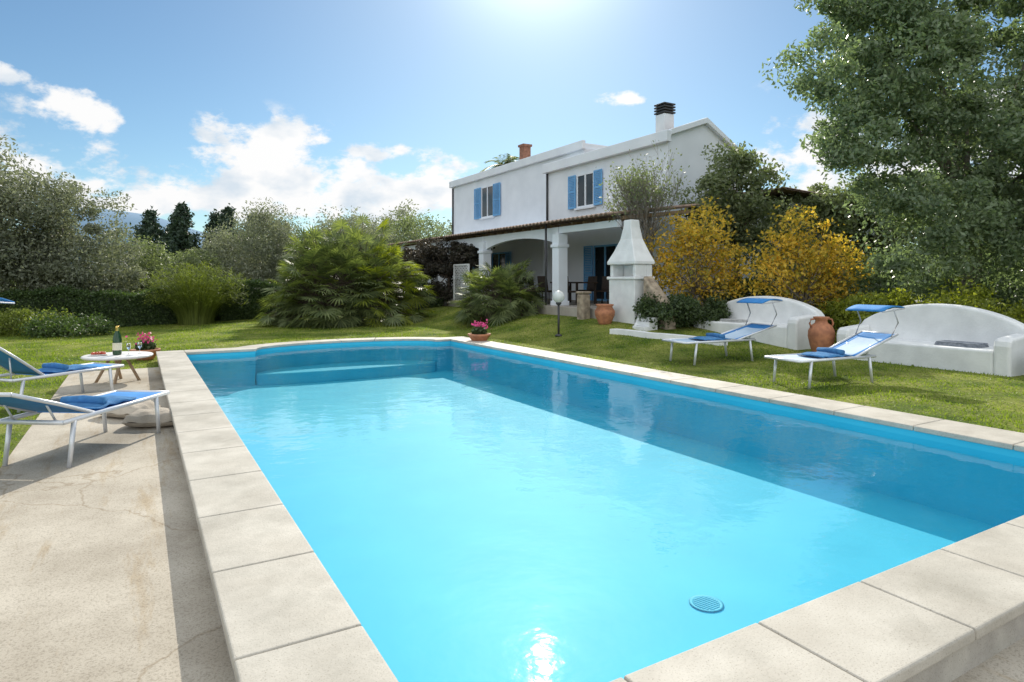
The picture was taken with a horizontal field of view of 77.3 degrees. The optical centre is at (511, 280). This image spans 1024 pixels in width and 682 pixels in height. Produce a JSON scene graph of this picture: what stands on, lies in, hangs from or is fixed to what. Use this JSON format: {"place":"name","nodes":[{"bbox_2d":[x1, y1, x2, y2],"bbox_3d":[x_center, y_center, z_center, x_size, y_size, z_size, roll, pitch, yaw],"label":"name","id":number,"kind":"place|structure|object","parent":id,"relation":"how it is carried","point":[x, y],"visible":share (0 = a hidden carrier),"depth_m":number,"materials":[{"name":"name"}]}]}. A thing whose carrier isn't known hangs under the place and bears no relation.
{"place":"outdoors","nodes":[
{"label":"outdoors","id":0,"kind":"place"},
{"bbox_2d":[8,208,203,262],"bbox_3d":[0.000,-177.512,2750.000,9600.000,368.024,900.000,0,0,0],"label":"hills","id":1,"kind":"structure","parent":0,"point":[134,219],"depth_m":2819.03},
{"bbox_2d":[0,288,1023,467],"bbox_3d":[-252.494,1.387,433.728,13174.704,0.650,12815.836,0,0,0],"label":"ground","id":2,"kind":"structure","parent":0,"point":[566,322],"depth_m":12.82,"materials":[{"name":"green plant"}]},
{"bbox_2d":[0,301,76,336],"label":"shrub","id":3,"kind":"object","parent":2,"relation":"on","point":[5,326],"visible":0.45,"depth_m":19.75,"materials":[{"name":"green plant"}]},
{"bbox_2d":[0,134,97,290],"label":"olive tree","id":4,"kind":"object","parent":2,"relation":"on","point":[13,194],"visible":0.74,"depth_m":22.49,"materials":[{"name":"green plant"}]},
{"bbox_2d":[13,306,120,339],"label":"shrub","id":5,"kind":"object","parent":2,"relation":"on","point":[67,326],"visible":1,"depth_m":19.28,"materials":[{"name":"green plant"}]},
{"bbox_2d":[0,166,149,296],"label":"olive tree","id":6,"kind":"object","parent":2,"relation":"on","point":[82,274],"visible":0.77,"depth_m":23.43,"materials":[{"name":"green plant"}]},
{"bbox_2d":[0,284,206,330],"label":"hedge","id":7,"kind":"object","parent":2,"relation":"on","point":[124,308],"visible":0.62,"depth_m":22.62,"materials":[{"name":"green plant"}]},
{"bbox_2d":[89,227,178,292],"bbox_3d":[-17.230,-0.281,28.731,4.735,4.185,4.397,0,0,14],"label":"olive tree","id":8,"kind":"object","parent":2,"relation":"on","point":[152,265],"visible":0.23,"depth_m":28.60,"materials":[{"name":"green plant"}]},
{"bbox_2d":[125,332,160,360],"bbox_3d":[-7.836,1.390,13.700,0.632,0.621,0.580,0,0,0],"label":"flower pot","id":9,"kind":"object","parent":2,"relation":"on","point":[148,345],"visible":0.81,"depth_m":13.61,"materials":[{"name":"ceramic"}]},
{"bbox_2d":[124,206,167,291],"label":"pine tree","id":10,"kind":"object","parent":2,"relation":"on","point":[150,226],"visible":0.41,"depth_m":45.63,"materials":[{"name":"green plant"}]},
{"bbox_2d":[155,214,197,269],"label":"pine tree","id":11,"kind":"object","parent":2,"relation":"on","point":[169,225],"visible":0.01,"depth_m":46.59,"materials":[{"name":"green plant"}]},
{"bbox_2d":[150,201,210,268],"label":"pine tree","id":12,"kind":"object","parent":2,"relation":"on","point":[182,237],"visible":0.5,"depth_m":44.59,"materials":[{"name":"green plant"}]},
{"bbox_2d":[137,260,250,324],"bbox_3d":[-11.495,0.433,23.264,3.848,2.434,3.867,0,0,0],"label":"papyrus clump","id":13,"kind":"object","parent":2,"relation":"on","point":[200,308],"visible":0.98,"depth_m":22.77,"materials":[{"name":"green plant"}]},
{"bbox_2d":[151,245,237,295],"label":"olive tree","id":14,"kind":"object","parent":2,"relation":"on","point":[190,256],"visible":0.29,"depth_m":28.07,"materials":[{"name":"green plant"}]},
{"bbox_2d":[198,208,220,253],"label":"pine tree","id":15,"kind":"object","parent":2,"relation":"on","point":[213,216],"visible":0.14,"depth_m":46.66,"materials":[{"name":"green plant"}]},
{"bbox_2d":[205,203,240,272],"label":"pine tree","id":16,"kind":"object","parent":2,"relation":"on","point":[227,211],"visible":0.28,"depth_m":45.60,"materials":[{"name":"green plant"}]},
{"bbox_2d":[218,221,292,270],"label":"olive tree","id":17,"kind":"object","parent":2,"relation":"on","point":[252,243],"visible":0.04,"depth_m":35.92,"materials":[{"name":"green plant"}]},
{"bbox_2d":[195,197,325,287],"bbox_3d":[-11.619,-1.066,30.498,6.396,5.555,5.523,0,0,0],"label":"olive tree","id":18,"kind":"object","parent":2,"relation":"on","point":[254,266],"visible":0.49,"depth_m":29.22,"materials":[{"name":"green plant"}]},
{"bbox_2d":[207,277,339,320],"bbox_3d":[-10.001,0.707,27.401,1.418,1.916,6.197,0,0,32],"label":"hedge","id":19,"kind":"object","parent":2,"relation":"on","point":[247,310],"visible":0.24,"depth_m":25.52,"materials":[{"name":"green plant"}]},
{"bbox_2d":[254,213,436,328],"bbox_3d":[-5.921,-0.268,23.248,6.594,4.427,6.616,0,0,0],"label":"fan palm bush","id":20,"kind":"object","parent":2,"relation":"on","point":[361,282],"visible":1,"depth_m":21.85,"materials":[{"name":"green plant"}]},
{"bbox_2d":[308,206,392,276],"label":"olive tree","id":21,"kind":"object","parent":2,"relation":"on","point":[356,209],"visible":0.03,"depth_m":45.33,"materials":[{"name":"green plant"}]},
{"bbox_2d":[293,205,412,265],"bbox_3d":[-9.482,-1.583,36.838,6.647,5.666,6.500,0,0,29],"label":"olive tree","id":22,"kind":"object","parent":2,"relation":"on","point":[369,231],"visible":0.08,"depth_m":36.27,"materials":[{"name":"green plant"}]},
{"bbox_2d":[371,199,429,282],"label":"olive tree","id":23,"kind":"object","parent":2,"relation":"on","point":[403,211],"visible":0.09,"depth_m":46.93,"materials":[{"name":"green plant"}]},
{"bbox_2d":[373,199,451,284],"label":"olive tree","id":24,"kind":"object","parent":2,"relation":"on","point":[408,223],"visible":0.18,"depth_m":40.81,"materials":[{"name":"green plant"}]},
{"bbox_2d":[401,281,452,307],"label":"shrub","id":25,"kind":"object","parent":2,"relation":"on","point":[434,304],"visible":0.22,"depth_m":26.55,"materials":[{"name":"green plant"}]},
{"bbox_2d":[429,217,451,235],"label":"olive tree","id":26,"kind":"object","parent":2,"relation":"on","point":[447,232],"visible":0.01,"depth_m":45.03,"materials":[{"name":"green plant"}]},
{"bbox_2d":[387,236,494,305],"bbox_3d":[-3.124,-0.423,26.907,5.470,2.946,2.786,0,0,31],"label":"climbing vine","id":27,"kind":"object","parent":2,"relation":"on","point":[433,261],"visible":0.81,"depth_m":26.36,"materials":[{"name":"plant"}]},
{"bbox_2d":[13,243,960,292],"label":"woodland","id":28,"kind":"object","parent":2,"relation":"on","point":[896,284],"visible":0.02,"depth_m":56.58,"materials":[{"name":"green plant"}]},
{"bbox_2d":[450,257,547,326],"bbox_3d":[-0.498,0.423,20.827,3.415,2.379,3.401,0,0,-37],"label":"fan palm bush","id":29,"kind":"object","parent":2,"relation":"on","point":[507,291],"visible":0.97,"depth_m":20.09,"materials":[{"name":"green plant"}]},
{"bbox_2d":[480,153,518,171],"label":"palm tree","id":30,"kind":"object","parent":2,"relation":"on","point":[508,160],"visible":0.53,"depth_m":45.69,"materials":[{"name":"green plant"}]},
{"bbox_2d":[0,367,1023,681],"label":"paved deck","id":31,"kind":"structure","parent":2,"relation":"on","point":[104,573],"depth_m":3.83,"materials":[{"name":"concrete"}]},
{"bbox_2d":[0,298,124,412],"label":"sun lounger","id":32,"kind":"object","parent":31,"relation":"on","point":[12,364],"visible":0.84,"depth_m":8.53,"materials":[{"name":"blue fabric"}]},
{"bbox_2d":[37,363,97,372],"bbox_3d":[-6.375,1.217,9.130,0.514,0.120,0.625,0,0,20],"label":"beach towel","id":33,"kind":"object","parent":32,"relation":"on","point":[54,367],"visible":0.95,"depth_m":8.96,"materials":[{"name":"blue fabric"}]},
{"bbox_2d":[0,390,169,467],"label":"sun lounger","id":34,"kind":"object","parent":31,"relation":"on","point":[30,405],"visible":0.84,"depth_m":5.86,"materials":[{"name":"white metal"}]},
{"bbox_2d":[60,395,135,408],"bbox_3d":[-4.273,1.208,6.542,0.514,0.120,0.625,0,0,4],"label":"beach towel","id":35,"kind":"object","parent":34,"relation":"on","point":[93,402],"visible":0.87,"depth_m":6.37,"materials":[{"name":"blue fabric"}]},
{"bbox_2d":[81,351,152,383],"bbox_3d":[-6.620,1.483,10.750,1.040,0.477,1.040,0,0,0],"label":"table","id":36,"kind":"object","parent":31,"relation":"on","point":[110,356],"visible":0.86,"depth_m":10.61,"materials":[{"name":"white wood"}]},
{"bbox_2d":[89,351,108,355],"bbox_3d":[-6.840,1.212,10.600,0.280,0.063,0.280,0,0,0],"label":"fruit plate","id":37,"kind":"object","parent":36,"relation":"on","point":[100,353],"visible":1,"depth_m":10.57,"materials":[{"name":"white ceramic"}]},
{"bbox_2d":[112,326,121,354],"bbox_3d":[-6.600,1.001,10.700,0.138,0.486,0.138,0,0,0],"label":"wine bottle","id":38,"kind":"object","parent":36,"relation":"on","point":[117,344],"visible":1,"depth_m":10.65,"materials":[{"name":"green glass"}]},
{"bbox_2d":[126,343,130,354],"bbox_3d":[-6.380,1.144,10.650,0.070,0.200,0.070,0,0,0],"label":"wine glass","id":39,"kind":"object","parent":36,"relation":"on","point":[128,346],"visible":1,"depth_m":10.63,"materials":[{"name":"clear glass"}]},
{"bbox_2d":[137,342,141,353],"bbox_3d":[-6.300,1.144,10.830,0.070,0.200,0.070,0,0,0],"label":"wine glass","id":40,"kind":"object","parent":36,"relation":"on","point":[139,344],"visible":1,"depth_m":10.81,"materials":[{"name":"clear glass"}]},
{"bbox_2d":[100,400,161,417],"bbox_3d":[-4.800,1.600,8.020,0.680,0.185,0.480,0,0,17],"label":"outdoor cushion","id":41,"kind":"object","parent":31,"relation":"on","point":[125,411],"visible":0.36,"depth_m":7.81,"materials":[{"name":"beige fabric"}]},
{"bbox_2d":[122,407,172,426],"bbox_3d":[-4.160,1.600,7.520,0.680,0.185,0.480,0,0,-9],"label":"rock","id":42,"kind":"object","parent":31,"relation":"on","point":[142,418],"visible":0.65,"depth_m":7.32,"materials":[{"name":"white stone"}]},
{"bbox_2d":[553,291,564,335],"bbox_3d":[1.180,0.860,16.200,0.310,1.205,0.310,0,0,0],"label":"garden lamp","id":43,"kind":"object","parent":2,"relation":"on","point":[558,297],"visible":1,"depth_m":16.13,"materials":[{"name":"metal"}]},
{"bbox_2d":[576,291,591,319],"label":"stone pillar","id":44,"kind":"structure","parent":2,"relation":"on","point":[583,305],"depth_m":18.05,"materials":[{"name":"beige stone"}]},
{"bbox_2d":[156,336,1023,681],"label":"swimming pool","id":45,"kind":"structure","parent":2,"relation":"on","point":[520,514],"depth_m":5.84,"materials":[{"name":"paint"}]},
{"bbox_2d":[192,343,529,369],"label":"wall","id":46,"kind":"structure","parent":45,"relation":"in","point":[404,345],"depth_m":14.78,"materials":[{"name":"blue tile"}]},
{"bbox_2d":[468,317,490,340],"bbox_3d":[-0.804,1.244,16.008,0.611,0.635,0.595,0,0,0],"label":"flower pot","id":47,"kind":"object","parent":45,"relation":"on","point":[479,332],"visible":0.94,"depth_m":15.86,"materials":[{"name":"ceramic"}]},
{"bbox_2d":[595,304,614,324],"bbox_3d":[2.450,0.909,16.900,0.540,0.561,0.540,0,0,0],"label":"terracotta urn","id":48,"kind":"object","parent":2,"relation":"on","point":[604,314],"visible":0.87,"depth_m":16.71,"materials":[{"name":"orange ceramic"}]},
{"bbox_2d":[607,219,654,323],"bbox_3d":[3.172,-0.020,17.164,0.702,3.200,1.152,0,0,-30],"label":"barbecue hearth","id":49,"kind":"object","parent":2,"relation":"on","point":[630,261],"visible":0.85,"depth_m":16.93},
{"bbox_2d":[598,140,689,276],"bbox_3d":[3.666,-1.521,18.716,2.756,5.162,3.767,0,0,0],"label":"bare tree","id":50,"kind":"object","parent":2,"relation":"on","point":[635,199],"visible":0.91,"depth_m":18.01,"materials":[{"name":"plant"}]},
{"bbox_2d":[633,313,657,330],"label":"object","id":51,"kind":"structure","parent":2,"relation":"on","point":[642,325],"depth_m":15.74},
{"bbox_2d":[644,276,675,329],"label":"stone wall","id":52,"kind":"structure","parent":2,"relation":"on","point":[651,286],"depth_m":16.20,"materials":[{"name":"beige stone"}]},
{"bbox_2d":[632,292,705,328],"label":"shrub","id":53,"kind":"object","parent":2,"relation":"on","point":[681,309],"visible":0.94,"depth_m":15.76,"materials":[{"name":"green plant"}]},
{"bbox_2d":[610,329,727,345],"bbox_3d":[3.512,1.357,14.775,2.803,0.352,0.379,0,0,37],"label":"garden border","id":54,"kind":"object","parent":2,"relation":"on","point":[642,334],"visible":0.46,"depth_m":14.79,"materials":[{"name":"white concrete"}]},
{"bbox_2d":[643,196,752,305],"bbox_3d":[5.036,-0.498,17.386,3.377,3.562,2.599,0,0,0],"label":"autumn tree","id":55,"kind":"object","parent":2,"relation":"on","point":[698,273],"visible":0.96,"depth_m":17.41,"materials":[{"name":"yellow plant"}]},
{"bbox_2d":[689,295,732,327],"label":"shrub","id":56,"kind":"object","parent":2,"relation":"on","point":[718,309],"visible":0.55,"depth_m":16.20,"materials":[{"name":"green plant"}]},
{"bbox_2d":[677,281,746,305],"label":"shrub","id":57,"kind":"object","parent":2,"relation":"on","point":[717,293],"visible":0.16,"depth_m":17.79,"materials":[{"name":"green plant"}]},
{"bbox_2d":[662,298,782,364],"bbox_3d":[4.080,0.952,12.361,2.424,1.186,0.717,0,0,-25],"label":"sun lounger","id":58,"kind":"object","parent":2,"relation":"on","point":[743,332],"visible":0.88,"depth_m":12.43,"materials":[{"name":"white metal"}]},
{"bbox_2d":[689,333,730,340],"bbox_3d":[3.774,1.066,12.217,0.625,0.120,0.514,0,0,-25],"label":"beach towel","id":59,"kind":"object","parent":58,"relation":"on","point":[713,336],"visible":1,"depth_m":12.12,"materials":[{"name":"blue fabric"}]},
{"bbox_2d":[668,138,815,295],"bbox_3d":[7.203,-1.641,20.102,4.510,5.746,2.963,0,0,0],"label":"garden tree","id":60,"kind":"object","parent":2,"relation":"on","point":[743,210],"visible":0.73,"depth_m":19.68,"materials":[{"name":"green plant"}]},
{"bbox_2d":[721,276,783,300],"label":"shrub","id":61,"kind":"object","parent":2,"relation":"on","point":[763,292],"visible":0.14,"depth_m":17.65,"materials":[{"name":"green plant"}]},
{"bbox_2d":[694,296,824,349],"bbox_3d":[5.864,1.050,15.436,1.050,1.340,3.000,0,0,-30],"label":"masonry bench","id":62,"kind":"object","parent":2,"relation":"on","point":[791,321],"visible":0.45,"depth_m":14.91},
{"bbox_2d":[719,318,747,322],"bbox_3d":[5.460,0.988,15.779,0.350,0.060,0.600,0,0,-30],"label":"folded towel","id":63,"kind":"object","parent":62,"relation":"on","point":[734,320],"visible":0.87,"depth_m":15.67,"materials":[{"name":"fabric"}]},
{"bbox_2d":[727,204,875,312],"bbox_3d":[7.439,-0.247,16.317,3.340,3.532,2.405,0,0,-16],"label":"autumn tree","id":64,"kind":"object","parent":2,"relation":"on","point":[818,291],"visible":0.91,"depth_m":16.20,"materials":[{"name":"yellow plant"}]},
{"bbox_2d":[746,236,859,304],"bbox_3d":[8.224,0.003,18.658,3.355,2.664,3.048,0,0,-28],"label":"shrub","id":65,"kind":"object","parent":2,"relation":"on","point":[773,280],"visible":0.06,"depth_m":18.35,"materials":[{"name":"green plant"}]},
{"bbox_2d":[808,316,834,351],"bbox_3d":[6.437,1.162,13.315,0.526,0.810,0.522,0,0,0],"label":"terracotta jar","id":66,"kind":"object","parent":2,"relation":"on","point":[821,331],"visible":0.82,"depth_m":13.16,"materials":[{"name":"orange ceramic"}]},
{"bbox_2d":[764,304,904,388],"bbox_3d":[5.000,0.980,9.883,2.311,1.169,0.684,0,0,-25],"label":"sun lounger","id":67,"kind":"object","parent":2,"relation":"on","point":[856,345],"visible":0.82,"depth_m":9.96,"materials":[{"name":"blue fabric"}]},
{"bbox_2d":[797,347,850,357],"bbox_3d":[4.767,1.092,9.775,0.625,0.120,0.514,0,0,-25],"label":"beach towel","id":68,"kind":"object","parent":67,"relation":"on","point":[823,352],"visible":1,"depth_m":9.69,"materials":[{"name":"blue fabric"}]},
{"bbox_2d":[759,181,926,291],"bbox_3d":[11.168,-1.092,21.539,5.682,4.667,3.746,0,0,0],"label":"garden tree","id":69,"kind":"object","parent":2,"relation":"on","point":[823,205],"visible":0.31,"depth_m":20.85,"materials":[{"name":"green plant"}]},
{"bbox_2d":[782,236,937,330],"bbox_3d":[9.403,0.157,17.304,3.889,2.718,3.412,0,0,0],"label":"shrub","id":70,"kind":"object","parent":2,"relation":"on","point":[879,278],"visible":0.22,"depth_m":16.73,"materials":[{"name":"green plant"}]},
{"bbox_2d":[818,286,919,340],"bbox_3d":[8.806,0.902,15.117,2.629,1.556,2.207,0,0,0],"label":"shrub","id":71,"kind":"object","parent":2,"relation":"on","point":[847,318],"visible":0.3,"depth_m":15.05,"materials":[{"name":"green plant"}]},
{"bbox_2d":[759,0,1023,306],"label":"carob tree","id":72,"kind":"object","parent":2,"relation":"on","point":[980,198],"visible":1,"depth_m":14.70,"materials":[{"name":"green plant"}]},
{"bbox_2d":[837,304,1023,376],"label":"masonry bench","id":73,"kind":"object","parent":2,"relation":"on","point":[921,329],"visible":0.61,"depth_m":11.58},
{"bbox_2d":[934,340,988,347],"bbox_3d":[7.947,1.125,11.325,0.400,0.070,0.700,0,0,-30],"label":"folded towel","id":74,"kind":"object","parent":73,"relation":"on","point":[962,344],"visible":1,"depth_m":11.22,"materials":[{"name":"grey fabric"}]},
{"bbox_2d":[866,157,1023,301],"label":"garden tree","id":75,"kind":"object","parent":2,"relation":"on","point":[870,235],"visible":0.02,"depth_m":21.75,"materials":[{"name":"green plant"}]},
{"bbox_2d":[907,232,1023,314],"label":"shrub","id":76,"kind":"object","parent":2,"relation":"on","point":[1008,283],"visible":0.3,"depth_m":15.83,"materials":[{"name":"green plant"}]},
{"bbox_2d":[910,274,1023,322],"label":"shrub","id":77,"kind":"object","parent":2,"relation":"on","point":[971,298],"visible":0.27,"depth_m":14.17,"materials":[{"name":"green plant"}]},
{"bbox_2d":[0,0,1023,249],"label":"sky","id":78,"kind":"structure","parent":0,"point":[371,106],"materials":[{"name":"blue"}]},
{"bbox_2d":[399,296,921,318],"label":"terrace","id":79,"kind":"structure","parent":0,"point":[570,309],"depth_m":20.18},
{"bbox_2d":[453,264,469,299],"bbox_3d":[-2.024,0.080,25.536,0.060,1.459,1.360,0,0,-30],"label":"lattice screen","id":80,"kind":"object","parent":79,"relation":"on","point":[454,278],"visible":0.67,"depth_m":25.73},
{"bbox_2d":[528,276,542,300],"bbox_3d":[0.899,0.325,22.646,0.577,0.950,0.500,0,0,21],"label":"terrace chair","id":81,"kind":"object","parent":79,"relation":"on","point":[530,284],"visible":0.12,"depth_m":22.69,"materials":[{"name":"wicker"}]},
{"bbox_2d":[537,276,551,303],"bbox_3d":[1.228,0.325,21.757,0.577,0.950,0.500,0,0,-36],"label":"terrace chair","id":82,"kind":"object","parent":79,"relation":"on","point":[540,279],"visible":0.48,"depth_m":21.60,"materials":[{"name":"wicker"}]},
{"bbox_2d":[568,280,576,304],"bbox_3d":[1.788,0.325,20.974,0.500,0.950,0.577,0,0,-30],"label":"terrace chair","id":83,"kind":"object","parent":79,"relation":"on","point":[571,292],"visible":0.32,"depth_m":20.84,"materials":[{"name":"wicker"}]},
{"bbox_2d":[550,282,597,303],"bbox_3d":[2.130,0.425,22.172,0.900,0.750,1.600,0,0,-30],"label":"dining table","id":84,"kind":"object","parent":79,"relation":"on","point":[577,289],"visible":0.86,"depth_m":21.71,"materials":[{"name":"wood"}]},
{"bbox_2d":[578,276,596,290],"bbox_3d":[2.723,0.325,23.216,0.577,0.950,0.500,0,0,-33],"label":"terrace chair","id":85,"kind":"object","parent":79,"relation":"on","point":[590,286],"visible":0.46,"depth_m":23.30,"materials":[{"name":"wood"}]},
{"bbox_2d":[596,276,610,303],"bbox_3d":[3.232,0.325,22.140,0.500,0.950,0.577,0,0,34],"label":"terrace chair","id":86,"kind":"object","parent":79,"relation":"on","point":[605,285],"visible":0.56,"depth_m":22.35,"materials":[{"name":"wood"}]},
{"bbox_2d":[387,102,893,305],"bbox_3d":[3.521,-3.260,30.148,14.150,8.120,21.770,0,0,-30],"label":"villa","id":87,"kind":"object","parent":79,"relation":"on","point":[547,214],"visible":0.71,"depth_m":24.97,"materials":[{"name":"white paint"}]},
{"bbox_2d":[474,182,499,219],"bbox_3d":[-1.349,-4.215,34.541,0.117,1.770,2.946,0,0,-30],"label":"window","id":88,"kind":"structure","parent":87,"relation":"in","point":[486,201],"depth_m":34.52,"materials":[{"name":"white paint"}]},
{"bbox_2d":[492,251,510,276],"bbox_3d":[-0.494,-0.285,30.755,0.096,2.130,1.932,0,0,-28],"label":"door","id":89,"kind":"structure","parent":87,"relation":"in","point":[499,259],"depth_m":30.89,"materials":[{"name":"blue paint"}]},
{"bbox_2d":[568,169,601,209],"bbox_3d":[2.880,-3.540,25.323,0.117,1.420,2.201,0,0,-30],"label":"window","id":90,"kind":"structure","parent":87,"relation":"in","point":[586,187],"depth_m":25.30,"materials":[{"name":"white paint"}]},
{"bbox_2d":[583,244,617,300],"bbox_3d":[3.516,-0.285,24.255,0.097,2.130,2.560,0,0,-30],"label":"door","id":91,"kind":"structure","parent":87,"relation":"in","point":[600,255],"depth_m":24.64,"materials":[{"name":"blue paint"}]}
]}

